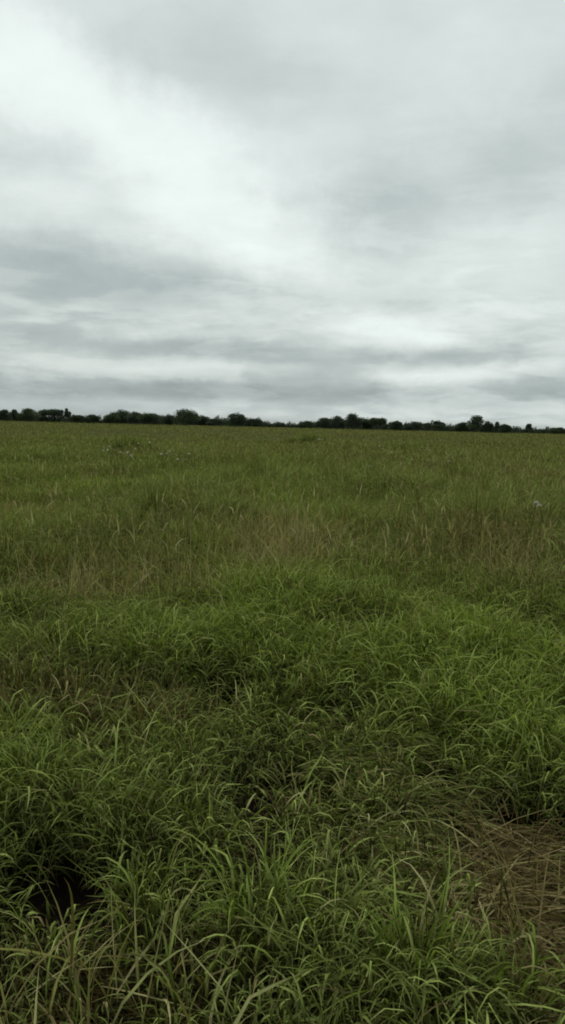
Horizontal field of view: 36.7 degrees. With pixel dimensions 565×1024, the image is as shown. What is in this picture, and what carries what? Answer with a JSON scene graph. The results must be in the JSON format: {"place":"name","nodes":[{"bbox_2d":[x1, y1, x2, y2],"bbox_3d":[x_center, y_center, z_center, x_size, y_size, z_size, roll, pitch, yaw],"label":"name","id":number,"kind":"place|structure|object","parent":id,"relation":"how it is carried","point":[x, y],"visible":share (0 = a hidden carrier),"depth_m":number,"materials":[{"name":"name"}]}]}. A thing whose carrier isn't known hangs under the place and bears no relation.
{"place":"outdoors","nodes":[
{"label":"outdoors","id":0,"kind":"place"},
{"bbox_2d":[0,608,368,794],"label":"dry grass","id":1,"kind":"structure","parent":0,"point":[37,684],"depth_m":4.51,"materials":[{"name":"green plant"}]},
{"bbox_2d":[0,420,564,1023],"bbox_3d":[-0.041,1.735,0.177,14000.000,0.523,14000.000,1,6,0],"label":"ground","id":2,"kind":"structure","parent":0,"point":[60,892],"depth_m":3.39,"materials":[{"name":"green plant"}]},
{"bbox_2d":[0,409,12,421],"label":"tree","id":3,"kind":"object","parent":2,"relation":"on","point":[4,413],"visible":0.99,"depth_m":418.56,"materials":[{"name":"green plant"}]},
{"bbox_2d":[8,409,18,421],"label":"tree","id":4,"kind":"object","parent":2,"relation":"on","point":[14,413],"visible":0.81,"depth_m":432.93,"materials":[{"name":"green plant"}]},
{"bbox_2d":[15,408,40,421],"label":"tree","id":5,"kind":"object","parent":2,"relation":"on","point":[28,414],"visible":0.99,"depth_m":423.32,"materials":[{"name":"green plant"}]},
{"bbox_2d":[38,408,63,422],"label":"tree","id":6,"kind":"object","parent":2,"relation":"on","point":[50,412],"visible":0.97,"depth_m":436.05,"materials":[{"name":"green plant"}]},
{"bbox_2d":[59,408,70,421],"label":"tree","id":7,"kind":"object","parent":2,"relation":"on","point":[67,413],"visible":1,"depth_m":429.00,"materials":[{"name":"green plant"}]},
{"bbox_2d":[0,879,150,1023],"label":"grass tussock","id":8,"kind":"object","parent":2,"relation":"on","point":[73,945],"depth_m":2.36,"materials":[{"name":"green plant"}]},
{"bbox_2d":[70,415,86,422],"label":"tree","id":9,"kind":"object","parent":2,"relation":"on","point":[77,418],"visible":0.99,"depth_m":419.26,"materials":[{"name":"green plant"}]},
{"bbox_2d":[83,414,100,423],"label":"tree","id":10,"kind":"object","parent":2,"relation":"on","point":[92,418],"visible":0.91,"depth_m":433.13,"materials":[{"name":"green plant"}]},
{"bbox_2d":[103,414,120,424],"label":"tree","id":11,"kind":"object","parent":2,"relation":"on","point":[111,418],"visible":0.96,"depth_m":424.35,"materials":[{"name":"green plant"}]},
{"bbox_2d":[109,409,131,424],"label":"tree","id":12,"kind":"object","parent":2,"relation":"on","point":[123,414],"visible":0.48,"depth_m":437.89,"materials":[{"name":"green plant"}]},
{"bbox_2d":[102,430,149,453],"bbox_3d":[-6.758,-2.960,37.380,2.463,1.562,3.058,1,6,0],"label":"tall grass clump","id":13,"kind":"object","parent":2,"relation":"on","point":[127,442],"visible":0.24,"depth_m":37.08,"materials":[{"name":"green plant"}]},
{"bbox_2d":[127,411,144,424],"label":"tree","id":14,"kind":"object","parent":2,"relation":"on","point":[132,419],"visible":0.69,"depth_m":429.44,"materials":[{"name":"green plant"}]},
{"bbox_2d":[0,505,277,630],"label":"dry grass","id":15,"kind":"structure","parent":2,"relation":"on","point":[92,583],"depth_m":7.59,"materials":[{"name":"green plant"}]},
{"bbox_2d":[64,854,216,1022],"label":"grass tussock","id":16,"kind":"object","parent":2,"relation":"on","point":[117,925],"depth_m":2.66,"materials":[{"name":"green plant"}]},
{"bbox_2d":[135,413,164,424],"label":"tree","id":17,"kind":"object","parent":2,"relation":"on","point":[152,418],"visible":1,"depth_m":419.56,"materials":[{"name":"green plant"}]},
{"bbox_2d":[111,468,194,519],"bbox_3d":[-1.670,-0.072,11.100,1.440,1.241,1.479,1,6,0],"label":"tall grass clump","id":18,"kind":"object","parent":2,"relation":"on","point":[146,507],"visible":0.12,"depth_m":11.00,"materials":[{"name":"green plant"}]},
{"bbox_2d":[0,855,308,1023],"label":"dry grass","id":19,"kind":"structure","parent":2,"relation":"on","point":[131,992],"depth_m":2.35,"materials":[{"name":"plant"}]},
{"bbox_2d":[163,414,173,424],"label":"tree","id":20,"kind":"object","parent":2,"relation":"on","point":[167,418],"visible":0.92,"depth_m":434.62,"materials":[{"name":"green plant"}]},
{"bbox_2d":[172,408,202,425],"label":"tree","id":21,"kind":"object","parent":2,"relation":"on","point":[189,418],"visible":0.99,"depth_m":424.51,"materials":[{"name":"green plant"}]},
{"bbox_2d":[193,415,206,425],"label":"tree","id":22,"kind":"object","parent":2,"relation":"on","point":[201,421],"visible":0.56,"depth_m":439.21,"materials":[{"name":"green plant"}]},
{"bbox_2d":[0,890,403,1023],"bbox_3d":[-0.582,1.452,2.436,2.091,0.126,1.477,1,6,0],"label":"grass","id":23,"kind":"structure","parent":2,"relation":"on","point":[96,1003],"depth_m":2.57,"materials":[{"name":"green plant"}]},
{"bbox_2d":[206,418,223,425],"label":"tree","id":24,"kind":"object","parent":2,"relation":"on","point":[215,421],"visible":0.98,"depth_m":430.38,"materials":[{"name":"green plant"}]},
{"bbox_2d":[227,412,246,426],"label":"tree","id":25,"kind":"object","parent":2,"relation":"on","point":[240,420],"visible":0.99,"depth_m":421.35,"materials":[{"name":"green plant"}]},
{"bbox_2d":[147,806,357,987],"bbox_3d":[-0.074,1.196,2.646,0.670,0.521,0.556,1,6,0],"label":"grass tussock","id":26,"kind":"object","parent":2,"relation":"on","point":[228,910],"depth_m":2.62,"materials":[{"name":"green plant"}]},
{"bbox_2d":[245,419,263,427],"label":"tree","id":27,"kind":"object","parent":2,"relation":"on","point":[254,422],"visible":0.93,"depth_m":435.79,"materials":[{"name":"green plant"}]},
{"bbox_2d":[0,424,564,630],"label":"seed heads","id":28,"kind":"object","parent":2,"relation":"on","point":[282,530],"visible":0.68,"depth_m":8.49,"materials":[{"name":"green plant"}]},
{"bbox_2d":[4,411,561,433],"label":"distant thicket","id":29,"kind":"object","parent":2,"relation":"on","point":[445,427],"visible":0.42,"depth_m":442.85,"materials":[{"name":"green plant"}]},
{"bbox_2d":[171,490,396,624],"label":"dry grass","id":30,"kind":"structure","parent":2,"relation":"on","point":[273,544],"depth_m":8.83,"materials":[{"name":"green plant"}]},
{"bbox_2d":[280,430,331,443],"bbox_3d":[1.867,-5.447,62.444,4.791,2.018,5.449,1,6,0],"label":"tall grass clump","id":31,"kind":"object","parent":2,"relation":"on","point":[306,438],"visible":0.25,"depth_m":61.95,"materials":[{"name":"green plant"}]},
{"bbox_2d":[298,421,313,428],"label":"tree","id":32,"kind":"object","parent":2,"relation":"on","point":[307,424],"visible":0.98,"depth_m":426.67,"materials":[{"name":"green plant"}]},
{"bbox_2d":[315,417,333,429],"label":"tree","id":33,"kind":"object","parent":2,"relation":"on","point":[326,421],"visible":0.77,"depth_m":440.67,"materials":[{"name":"green plant"}]},
{"bbox_2d":[329,415,344,429],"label":"tree","id":34,"kind":"object","parent":2,"relation":"on","point":[337,421],"visible":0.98,"depth_m":431.74,"materials":[{"name":"green plant"}]},
{"bbox_2d":[343,413,362,429],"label":"tree","id":35,"kind":"object","parent":2,"relation":"on","point":[352,418],"visible":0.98,"depth_m":422.77,"materials":[{"name":"green plant"}]},
{"bbox_2d":[361,419,375,429],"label":"tree","id":36,"kind":"object","parent":2,"relation":"on","point":[366,424],"visible":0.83,"depth_m":436.39,"materials":[{"name":"green plant"}]},
{"bbox_2d":[368,417,387,429],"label":"tree","id":37,"kind":"object","parent":2,"relation":"on","point":[375,421],"visible":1,"depth_m":426.53,"materials":[{"name":"green plant"}]},
{"bbox_2d":[389,420,403,430],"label":"tree","id":38,"kind":"object","parent":2,"relation":"on","point":[396,425],"visible":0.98,"depth_m":418.77,"materials":[{"name":"green plant"}]},
{"bbox_2d":[313,846,511,1023],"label":"grass tussock","id":39,"kind":"object","parent":2,"relation":"on","point":[401,924],"depth_m":2.39,"materials":[{"name":"green plant"}]},
{"bbox_2d":[403,421,424,430],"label":"tree","id":40,"kind":"object","parent":2,"relation":"on","point":[415,426],"visible":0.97,"depth_m":432.18,"materials":[{"name":"green plant"}]},
{"bbox_2d":[424,421,444,430],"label":"tree","id":41,"kind":"object","parent":2,"relation":"on","point":[429,425],"visible":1,"depth_m":423.38,"materials":[{"name":"green plant"}]},
{"bbox_2d":[455,422,468,431],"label":"tree","id":42,"kind":"object","parent":2,"relation":"on","point":[461,427],"visible":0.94,"depth_m":437.61,"materials":[{"name":"green plant"}]},
{"bbox_2d":[421,686,523,778],"bbox_3d":[0.973,1.108,4.288,0.464,0.452,0.568,0,6,-12],"label":"grass tussock","id":43,"kind":"object","parent":2,"relation":"on","point":[468,752],"depth_m":4.29,"materials":[{"name":"green plant"}]},
{"bbox_2d":[381,503,564,615],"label":"dry grass","id":44,"kind":"structure","parent":2,"relation":"on","point":[508,536],"depth_m":8.42,"materials":[{"name":"green plant"}]},
{"bbox_2d":[467,415,483,431],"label":"tree","id":45,"kind":"object","parent":2,"relation":"on","point":[474,423],"visible":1,"depth_m":427.57,"materials":[{"name":"green plant"}]},
{"bbox_2d":[480,421,494,432],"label":"tree","id":46,"kind":"object","parent":2,"relation":"on","point":[487,426],"visible":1,"depth_m":419.76,"materials":[{"name":"green plant"}]},
{"bbox_2d":[435,476,548,558],"bbox_3d":[2.455,0.127,10.198,1.439,1.309,1.580,1,6,0],"label":"tall grass clump","id":47,"kind":"object","parent":2,"relation":"on","point":[485,506],"visible":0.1,"depth_m":10.07,"materials":[{"name":"green plant"}]},
{"bbox_2d":[422,908,564,1023],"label":"grass tussock","id":48,"kind":"object","parent":2,"relation":"on","point":[521,993],"depth_m":2.32,"materials":[{"name":"green plant"}]},
{"bbox_2d":[495,422,499,431],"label":"tree","id":49,"kind":"object","parent":2,"relation":"on","point":[496,426],"visible":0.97,"depth_m":433.99,"materials":[{"name":"green plant"}]},
{"bbox_2d":[498,424,512,432],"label":"tree","id":50,"kind":"object","parent":2,"relation":"on","point":[504,428],"visible":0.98,"depth_m":424.90,"materials":[{"name":"green plant"}]},
{"bbox_2d":[488,720,564,835],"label":"grass tussock","id":51,"kind":"object","parent":2,"relation":"on","point":[534,778],"depth_m":3.77,"materials":[{"name":"green plant"}]},
{"bbox_2d":[525,424,532,430],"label":"tree","id":52,"kind":"object","parent":2,"relation":"on","point":[528,426],"visible":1,"depth_m":438.89,"materials":[{"name":"green plant"}]},
{"bbox_2d":[548,427,564,434],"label":"tree","id":53,"kind":"object","parent":2,"relation":"on","point":[556,430],"visible":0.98,"depth_m":429.52,"materials":[{"name":"green plant"}]},
{"bbox_2d":[0,0,564,429],"label":"sky","id":54,"kind":"structure","parent":0,"point":[284,211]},
{"bbox_2d":[291,745,564,1023],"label":"dry grass","id":55,"kind":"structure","parent":0,"point":[523,900],"depth_m":2.94,"materials":[{"name":"plant"}]}
]}

